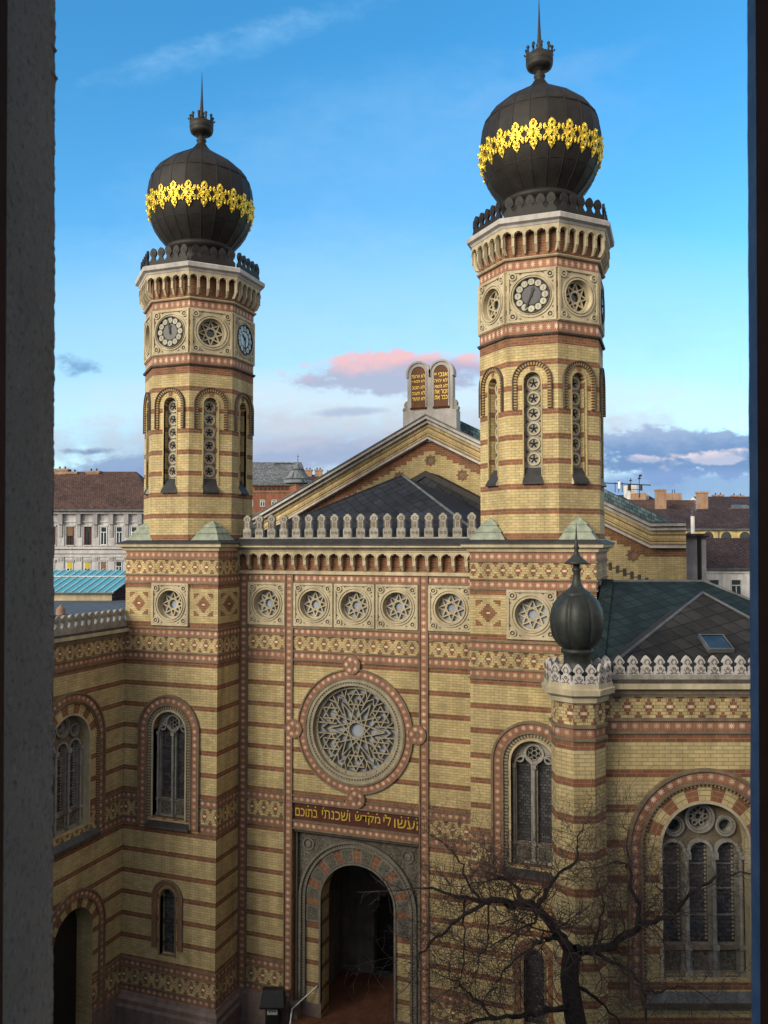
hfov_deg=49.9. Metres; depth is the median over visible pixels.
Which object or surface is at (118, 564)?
window
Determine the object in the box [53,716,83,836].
arched window
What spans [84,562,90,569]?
window
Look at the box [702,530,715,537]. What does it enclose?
arched window
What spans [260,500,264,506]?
window
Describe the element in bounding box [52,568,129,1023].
museum wing
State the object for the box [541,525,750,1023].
synagogue wing
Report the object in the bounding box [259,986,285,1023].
ticket machine
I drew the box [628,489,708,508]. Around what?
long roofed house
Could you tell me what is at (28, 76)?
window opening
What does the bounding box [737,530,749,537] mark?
arched window
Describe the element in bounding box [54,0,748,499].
sky
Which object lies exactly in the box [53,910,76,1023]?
doorway
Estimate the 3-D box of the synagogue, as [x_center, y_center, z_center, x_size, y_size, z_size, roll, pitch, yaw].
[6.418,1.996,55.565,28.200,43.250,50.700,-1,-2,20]
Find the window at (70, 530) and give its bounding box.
[67,527,73,544]
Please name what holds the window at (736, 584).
in the white house at (728, 563)
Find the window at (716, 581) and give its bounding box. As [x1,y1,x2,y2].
[708,579,719,585]
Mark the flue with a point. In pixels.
(692, 524)
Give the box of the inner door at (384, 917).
[377,893,393,972]
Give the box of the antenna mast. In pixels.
[605,474,650,496]
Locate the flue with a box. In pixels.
[690,515,694,533]
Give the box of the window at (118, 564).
[116,562,121,569]
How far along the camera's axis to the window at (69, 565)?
91.77 m
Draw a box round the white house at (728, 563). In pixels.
[706,538,749,597]
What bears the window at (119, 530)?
in the apartment block
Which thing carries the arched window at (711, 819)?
in the synagogue wing at (663, 686)
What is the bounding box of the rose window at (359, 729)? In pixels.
[306,679,402,784]
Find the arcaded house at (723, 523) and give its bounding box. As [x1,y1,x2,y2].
[647,509,749,537]
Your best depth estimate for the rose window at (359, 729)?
34.17 m
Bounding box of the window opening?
[0,0,767,1023]
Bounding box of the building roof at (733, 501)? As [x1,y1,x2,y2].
[691,493,748,508]
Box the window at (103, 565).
[100,562,106,569]
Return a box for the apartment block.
[53,467,143,569]
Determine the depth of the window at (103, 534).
91.95 m
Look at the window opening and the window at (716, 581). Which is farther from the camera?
the window at (716, 581)
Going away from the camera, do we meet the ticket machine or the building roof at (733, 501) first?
the ticket machine
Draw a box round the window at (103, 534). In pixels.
[100,527,106,544]
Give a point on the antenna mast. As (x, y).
(619, 483)
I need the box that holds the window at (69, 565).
[66,562,72,569]
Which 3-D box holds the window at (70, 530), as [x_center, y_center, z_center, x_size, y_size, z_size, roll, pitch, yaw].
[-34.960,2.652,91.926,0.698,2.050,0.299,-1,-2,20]
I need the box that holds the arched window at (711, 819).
[662,804,746,977]
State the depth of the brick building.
118.22 m
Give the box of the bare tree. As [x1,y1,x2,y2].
[343,747,750,1023]
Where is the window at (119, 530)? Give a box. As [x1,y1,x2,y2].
[116,527,122,544]
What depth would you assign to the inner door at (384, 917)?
38.14 m
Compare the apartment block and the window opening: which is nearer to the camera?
the window opening
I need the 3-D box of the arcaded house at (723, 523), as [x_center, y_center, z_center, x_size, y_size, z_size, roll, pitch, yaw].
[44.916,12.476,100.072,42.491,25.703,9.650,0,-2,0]
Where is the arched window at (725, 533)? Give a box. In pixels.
[719,530,733,537]
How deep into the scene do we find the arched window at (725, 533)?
95.94 m
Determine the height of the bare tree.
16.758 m
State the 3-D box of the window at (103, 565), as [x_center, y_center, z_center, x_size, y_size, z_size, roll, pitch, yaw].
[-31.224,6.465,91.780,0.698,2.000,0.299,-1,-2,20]
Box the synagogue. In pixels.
[116,6,708,1023]
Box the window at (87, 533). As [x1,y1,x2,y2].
[84,527,90,544]
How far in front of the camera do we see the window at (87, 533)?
91.93 m
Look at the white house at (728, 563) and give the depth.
66.08 m
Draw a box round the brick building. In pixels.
[252,456,311,515]
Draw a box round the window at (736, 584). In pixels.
[731,579,741,594]

